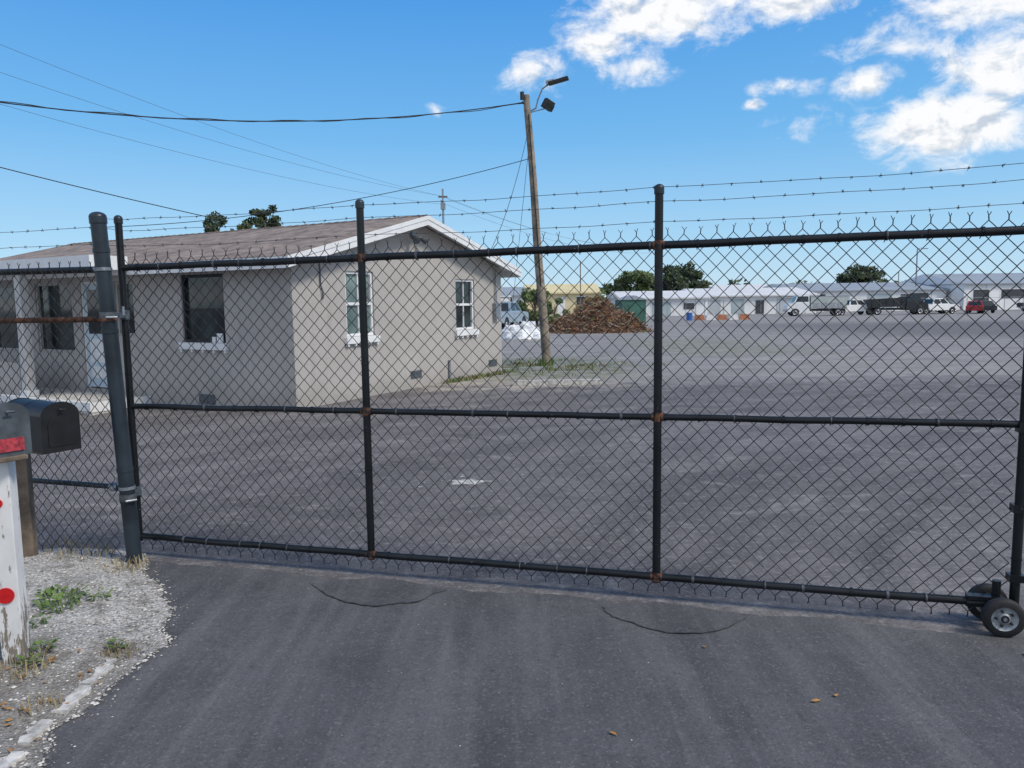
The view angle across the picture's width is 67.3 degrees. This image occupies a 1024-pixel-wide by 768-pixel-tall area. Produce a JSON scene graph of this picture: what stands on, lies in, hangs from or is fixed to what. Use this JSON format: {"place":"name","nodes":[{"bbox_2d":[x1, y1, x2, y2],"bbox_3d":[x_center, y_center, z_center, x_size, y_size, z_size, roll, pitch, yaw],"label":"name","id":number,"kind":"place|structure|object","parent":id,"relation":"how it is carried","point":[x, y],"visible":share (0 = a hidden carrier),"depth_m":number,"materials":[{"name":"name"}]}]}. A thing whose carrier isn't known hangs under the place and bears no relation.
{"place":"outdoors","nodes":[
{"label":"outdoors","id":0,"kind":"place"},
{"bbox_2d":[0,309,1023,636],"bbox_3d":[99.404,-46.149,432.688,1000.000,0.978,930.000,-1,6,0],"label":"ground","id":1,"kind":"structure","parent":0,"point":[682,391],"depth_m":7.30,"materials":[{"name":"grey asphalt"}]},
{"bbox_2d":[0,212,143,563],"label":"chain link fence","id":2,"kind":"object","parent":1,"relation":"on","point":[108,316],"visible":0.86,"depth_m":4.90,"materials":[{"name":"black metal"}]},
{"bbox_2d":[0,361,151,415],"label":"porch step","id":3,"kind":"object","parent":1,"relation":"on","point":[89,406],"visible":0.3,"depth_m":14.25,"materials":[{"name":"white concrete"}]},
{"bbox_2d":[13,275,38,395],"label":"porch columns","id":4,"kind":"structure","parent":3,"relation":"on","point":[23,340],"depth_m":14.15,"materials":[{"name":"white paint"}]},
{"bbox_2d":[0,255,127,269],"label":"porch roof","id":5,"kind":"structure","parent":4,"relation":"on","point":[83,260],"depth_m":13.24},
{"bbox_2d":[0,548,171,767],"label":"gravel verge","id":6,"kind":"structure","parent":1,"relation":"on","point":[61,627],"depth_m":3.84,"materials":[{"name":"grey gravel"}]},
{"bbox_2d":[0,402,31,663],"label":"mailbox","id":7,"kind":"object","parent":6,"relation":"on","point":[15,438],"visible":0.91,"depth_m":3.42,"materials":[{"name":"white paint"}]},
{"bbox_2d":[7,398,81,557],"bbox_3d":[-2.953,0.621,4.822,0.640,1.061,0.227,3,7,32],"label":"mailbox","id":8,"kind":"object","parent":6,"relation":"on","point":[55,427],"visible":0.69,"depth_m":4.68,"materials":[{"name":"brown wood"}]},
{"bbox_2d":[0,658,116,767],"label":"concrete edging","id":9,"kind":"object","parent":6,"relation":"on","point":[41,726],"visible":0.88,"depth_m":3.13,"materials":[{"name":"grey concrete"}]},
{"bbox_2d":[0,537,152,715],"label":"verge weeds","id":10,"kind":"object","parent":6,"relation":"on","point":[51,591],"visible":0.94,"depth_m":4.01,"materials":[{"name":"green plant"}]},
{"bbox_2d":[202,211,233,231],"bbox_3d":[-19.795,-7.401,51.429,2.442,8.117,2.855,2,7,21],"label":"pine tree","id":11,"kind":"object","parent":1,"relation":"on","point":[212,226],"visible":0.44,"depth_m":50.47,"materials":[{"name":"green plant"}]},
{"bbox_2d":[236,219,252,229],"bbox_3d":[-17.500,-7.165,51.319,1.549,7.605,1.149,-1,6,0],"label":"oak tree","id":12,"kind":"object","parent":1,"relation":"on","point":[239,226],"visible":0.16,"depth_m":50.66,"materials":[{"name":"green plant"}]},
{"bbox_2d":[0,226,501,406],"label":"walls","id":13,"kind":"structure","parent":1,"relation":"on","point":[470,266],"depth_m":13.74,"materials":[{"name":"paint"}]},
{"bbox_2d":[0,281,135,352],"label":"porch windows","id":14,"kind":"structure","parent":13,"relation":"attached to","point":[58,334],"depth_m":15.44,"materials":[{"name":"black glass"}]},
{"bbox_2d":[81,281,107,387],"bbox_3d":[-7.891,-0.929,14.701,0.846,2.038,0.075,3,7,29],"label":"front door","id":15,"kind":"structure","parent":13,"relation":"attached to","point":[95,327],"depth_m":14.77,"materials":[{"name":"paint"}]},
{"bbox_2d":[178,274,228,353],"bbox_3d":[-5.264,-1.200,13.121,1.210,1.328,0.160,3,7,29],"label":"front window","id":16,"kind":"structure","parent":13,"relation":"attached to","point":[200,310],"depth_m":13.18,"materials":[{"name":"black glass"}]},
{"bbox_2d":[0,214,509,271],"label":"roof","id":17,"kind":"structure","parent":13,"relation":"on","point":[209,242],"depth_m":14.74,"materials":[{"name":"brown"}]},
{"bbox_2d":[0,216,521,280],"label":"fascia","id":18,"kind":"structure","parent":17,"relation":"attached to","point":[386,232],"depth_m":13.61,"materials":[{"name":"white paint"}]},
{"bbox_2d":[199,232,500,404],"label":"wall fittings","id":19,"kind":"object","parent":13,"relation":"attached to","point":[416,373],"depth_m":14.93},
{"bbox_2d":[345,271,478,346],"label":"gable windows","id":20,"kind":"structure","parent":13,"relation":"attached to","point":[464,305],"depth_m":13.77,"materials":[{"name":"white paint"}]},
{"bbox_2d":[243,205,281,228],"bbox_3d":[-15.554,-7.346,49.511,2.414,8.276,2.623,3,7,33],"label":"oak tree","id":21,"kind":"object","parent":1,"relation":"on","point":[261,219],"visible":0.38,"depth_m":48.76,"materials":[{"name":"green plant"}]},
{"bbox_2d":[0,76,568,365],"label":"utility pole","id":22,"kind":"object","parent":1,"relation":"on","point":[547,104],"visible":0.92,"depth_m":19.02,"materials":[{"name":"brown wood"}]},
{"bbox_2d":[0,44,654,252],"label":"utility pole","id":23,"kind":"object","parent":1,"relation":"on","point":[443,204],"visible":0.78,"depth_m":42.74,"materials":[{"name":"brown wood"}]},
{"bbox_2d":[417,474,523,488],"bbox_3d":[-0.371,0.898,7.112,0.865,0.001,0.697,1,6,12],"label":"pale stain","id":24,"kind":"object","parent":1,"relation":"on","point":[468,481],"visible":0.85,"depth_m":7.09,"materials":[{"name":"paint"}]},
{"bbox_2d":[501,295,513,324],"bbox_3d":[-1.265,-5.692,59.788,2.140,2.350,6.530,0,6,10],"label":"box truck","id":25,"kind":"object","parent":1,"relation":"on","point":[506,299],"visible":0.07,"depth_m":59.75,"materials":[{"name":"white paint"}]},
{"bbox_2d":[501,301,528,328],"bbox_3d":[-0.661,-4.634,51.802,1.920,1.820,5.720,2,7,20],"label":"pickup truck","id":26,"kind":"object","parent":1,"relation":"on","point":[514,312],"visible":0.39,"depth_m":51.02,"materials":[{"name":"blue paint"}]},
{"bbox_2d":[512,296,523,301],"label":"walls","id":27,"kind":"structure","parent":1,"relation":"on","point":[515,298],"depth_m":91.44,"materials":[{"name":"white paint"}]},
{"bbox_2d":[501,287,525,296],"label":"roof","id":28,"kind":"structure","parent":27,"relation":"on","point":[507,290],"depth_m":93.30,"materials":[{"name":"grey metal"}]},
{"bbox_2d":[502,321,540,339],"bbox_3d":[0.467,-2.412,34.396,1.967,0.826,1.386,-1,6,0],"label":"tarp covered stack","id":29,"kind":"object","parent":1,"relation":"on","point":[529,327],"visible":0.8,"depth_m":34.08,"materials":[{"name":"white plastic"}]},
{"bbox_2d":[517,287,553,324],"bbox_3d":[1.710,-5.976,59.809,3.076,3.155,3.098,-1,6,0],"label":"oak tree","id":30,"kind":"object","parent":1,"relation":"on","point":[529,296],"visible":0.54,"depth_m":59.52,"materials":[{"name":"green plant"}]},
{"bbox_2d":[512,379,603,385],"bbox_3d":[0.900,-0.031,15.086,1.800,0.100,0.150,-1,6,-3],"label":"wheel stop","id":31,"kind":"object","parent":1,"relation":"on","point":[562,382],"visible":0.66,"depth_m":15.02,"materials":[{"name":"concrete"}]},
{"bbox_2d":[547,297,570,325],"bbox_3d":[3.106,-5.342,57.573,1.691,2.306,2.459,-6,8,-42],"label":"bush","id":32,"kind":"object","parent":1,"relation":"on","point":[549,306],"visible":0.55,"depth_m":57.32,"materials":[{"name":"green plant"}]},
{"bbox_2d":[526,293,597,317],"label":"walls","id":33,"kind":"structure","parent":1,"relation":"on","point":[569,303],"depth_m":99.42,"materials":[{"name":"yellow paint"}]},
{"bbox_2d":[537,296,585,315],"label":"doors and windows","id":34,"kind":"structure","parent":33,"relation":"in","point":[559,308],"depth_m":99.42,"materials":[{"name":"white paint"}]},
{"bbox_2d":[523,284,600,293],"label":"roof","id":35,"kind":"structure","parent":33,"relation":"on","point":[564,288],"depth_m":101.05,"materials":[{"name":"beige metal"}]},
{"bbox_2d":[113,163,1023,636],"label":"chain link gate","id":36,"kind":"structure","parent":1,"relation":"on","point":[995,609],"depth_m":4.22,"materials":[{"name":"black metal"}]},
{"bbox_2d":[580,262,580,303],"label":"utility pole","id":37,"kind":"object","parent":1,"relation":"on","point":[580,282],"visible":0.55,"depth_m":99.10,"materials":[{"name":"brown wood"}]},
{"bbox_2d":[573,295,602,311],"bbox_3d":[6.087,-5.942,61.876,2.421,2.557,2.324,-1,6,0],"label":"bush","id":38,"kind":"object","parent":1,"relation":"on","point":[589,299],"visible":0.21,"depth_m":61.80,"materials":[{"name":"green plant"}]},
{"bbox_2d":[549,294,653,333],"bbox_3d":[4.713,-3.754,42.397,6.499,2.475,4.373,-1,6,0],"label":"brush pile","id":39,"kind":"object","parent":1,"relation":"on","point":[596,319],"visible":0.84,"depth_m":41.36,"materials":[{"name":"brown plant"}]},
{"bbox_2d":[605,283,617,294],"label":"oak tree","id":40,"kind":"object","parent":1,"relation":"on","point":[609,286],"visible":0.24,"depth_m":150.35,"materials":[{"name":"green plant"}]},
{"bbox_2d":[615,295,646,322],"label":"green shed","id":41,"kind":"structure","parent":1,"relation":"on","point":[627,302],"depth_m":61.71,"materials":[{"name":"paint"}]},
{"bbox_2d":[614,270,653,290],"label":"oak tree","id":42,"kind":"object","parent":1,"relation":"on","point":[643,284],"visible":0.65,"depth_m":147.29,"materials":[{"name":"green plant"}]},
{"bbox_2d":[607,290,710,315],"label":"warehouse","id":43,"kind":"structure","parent":1,"relation":"on","point":[682,309],"depth_m":102.58,"materials":[{"name":"white metal"}]},
{"bbox_2d":[652,301,694,315],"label":"doors and windows","id":44,"kind":"structure","parent":43,"relation":"in","point":[666,308],"depth_m":102.47,"materials":[{"name":"white paint"}]},
{"bbox_2d":[663,261,709,290],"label":"oak tree","id":45,"kind":"object","parent":1,"relation":"on","point":[683,276],"visible":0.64,"depth_m":144.12,"materials":[{"name":"green plant"}]},
{"bbox_2d":[686,313,692,320],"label":"blue drum","id":46,"kind":"object","parent":1,"relation":"on","point":[689,316],"visible":0.95,"depth_m":70.55,"materials":[{"name":"paint"}]},
{"bbox_2d":[524,277,904,303],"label":"distant trees","id":47,"kind":"object","parent":1,"relation":"on","point":[734,283],"visible":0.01,"depth_m":226.16,"materials":[{"name":"green plant"}]},
{"bbox_2d":[694,314,748,319],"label":"traffic barrier","id":48,"kind":"object","parent":1,"relation":"on","point":[724,317],"visible":0.84,"depth_m":71.78,"materials":[{"name":"white paint"}]},
{"bbox_2d":[708,284,769,287],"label":"roof","id":49,"kind":"structure","parent":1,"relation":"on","point":[741,286],"depth_m":168.61,"materials":[{"name":"white metal"}]},
{"bbox_2d":[680,287,819,314],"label":"warehouse","id":50,"kind":"structure","parent":1,"relation":"on","point":[748,307],"depth_m":109.51,"materials":[{"name":"white metal"}]},
{"bbox_2d":[709,297,792,313],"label":"doors and windows","id":51,"kind":"structure","parent":50,"relation":"in","point":[715,307],"depth_m":109.43,"materials":[{"name":"white paint"}]},
{"bbox_2d":[783,295,847,315],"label":"utility truck","id":52,"kind":"object","parent":1,"relation":"on","point":[834,305],"visible":0.8,"depth_m":86.70,"materials":[{"name":"white paint"}]},
{"bbox_2d":[667,297,1023,315],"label":"perimeter fence","id":53,"kind":"object","parent":1,"relation":"on","point":[854,311],"visible":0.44,"depth_m":98.46,"materials":[{"name":"grey metal"}]},
{"bbox_2d":[825,299,875,314],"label":"pickup truck","id":54,"kind":"object","parent":1,"relation":"on","point":[853,305],"visible":0.53,"depth_m":88.76,"materials":[{"name":"white paint"}]},
{"bbox_2d":[763,282,949,311],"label":"warehouse","id":55,"kind":"structure","parent":1,"relation":"on","point":[854,289],"depth_m":127.47,"materials":[{"name":"grey metal"}]},
{"bbox_2d":[820,292,928,308],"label":"doors and windows","id":56,"kind":"structure","parent":55,"relation":"in","point":[922,295],"depth_m":127.19,"materials":[{"name":"white paint"}]},
{"bbox_2d":[836,264,888,282],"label":"oak tree","id":57,"kind":"object","parent":1,"relation":"on","point":[863,276],"visible":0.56,"depth_m":156.41,"materials":[{"name":"green plant"}]},
{"bbox_2d":[863,294,929,314],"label":"dump truck","id":58,"kind":"object","parent":1,"relation":"on","point":[909,304],"visible":0.83,"depth_m":87.60,"materials":[{"name":"paint"}]},
{"bbox_2d":[915,248,927,285],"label":"street lamp","id":59,"kind":"object","parent":1,"relation":"on","point":[916,266],"visible":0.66,"depth_m":130.59,"materials":[{"name":"grey metal"}]},
{"bbox_2d":[913,298,960,313],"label":"suv","id":60,"kind":"object","parent":1,"relation":"on","point":[944,304],"visible":0.64,"depth_m":88.84,"materials":[{"name":"white paint"}]},
{"bbox_2d":[902,273,1023,309],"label":"warehouse","id":61,"kind":"structure","parent":1,"relation":"on","point":[986,286],"depth_m":123.73,"materials":[{"name":"grey metal"}]},
{"bbox_2d":[973,288,1023,300],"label":"doors and windows","id":62,"kind":"structure","parent":61,"relation":"in","point":[1015,292],"depth_m":123.21,"materials":[{"name":"white paint"}]},
{"bbox_2d":[965,301,983,313],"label":"parked car","id":63,"kind":"object","parent":1,"relation":"on","point":[970,304],"visible":0.81,"depth_m":87.98,"materials":[{"name":"red paint"}]},
{"bbox_2d":[968,301,996,312],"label":"parked car","id":64,"kind":"object","parent":1,"relation":"on","point":[987,305],"visible":0.37,"depth_m":90.83,"materials":[{"name":"paint"}]},
{"bbox_2d":[0,0,1023,296],"label":"sky","id":65,"kind":"structure","parent":0,"point":[683,93],"materials":[{"name":"blue"}]},
{"bbox_2d":[25,560,1023,767],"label":"driveway","id":66,"kind":"structure","parent":0,"point":[319,676],"depth_m":3.28,"materials":[{"name":"grey asphalt"}]},
{"bbox_2d":[312,578,444,605],"bbox_3d":[-0.808,1.188,4.445,0.765,0.004,0.423,3,7,30],"label":"asphalt patch","id":67,"kind":"object","parent":66,"relation":"on","point":[373,592],"visible":1,"depth_m":4.42,"materials":[{"name":"grey asphalt"}]},
{"bbox_2d":[0,645,837,750],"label":"fallen leaves","id":68,"kind":"object","parent":66,"relation":"on","point":[79,674],"visible":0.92,"depth_m":3.17,"materials":[{"name":"brown plant"}]},
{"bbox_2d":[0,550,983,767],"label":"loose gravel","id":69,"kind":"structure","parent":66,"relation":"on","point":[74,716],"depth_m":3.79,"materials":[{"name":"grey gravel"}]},
{"bbox_2d":[602,602,744,633],"bbox_3d":[0.820,1.213,4.011,0.738,0.004,0.386,2,7,26],"label":"asphalt patch","id":70,"kind":"object","parent":66,"relation":"on","point":[669,617],"visible":1,"depth_m":4.01,"materials":[{"name":"grey asphalt"}]},
{"bbox_2d":[441,357,665,382],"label":"grass","id":71,"kind":"structure","parent":0,"point":[488,374],"depth_m":18.13,"materials":[{"name":"green plant"}]},
{"bbox_2d":[1016,303,1023,309],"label":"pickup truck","id":72,"kind":"object","parent":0,"point":[1021,305],"visible":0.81,"depth_m":107.58,"materials":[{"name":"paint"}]}
]}

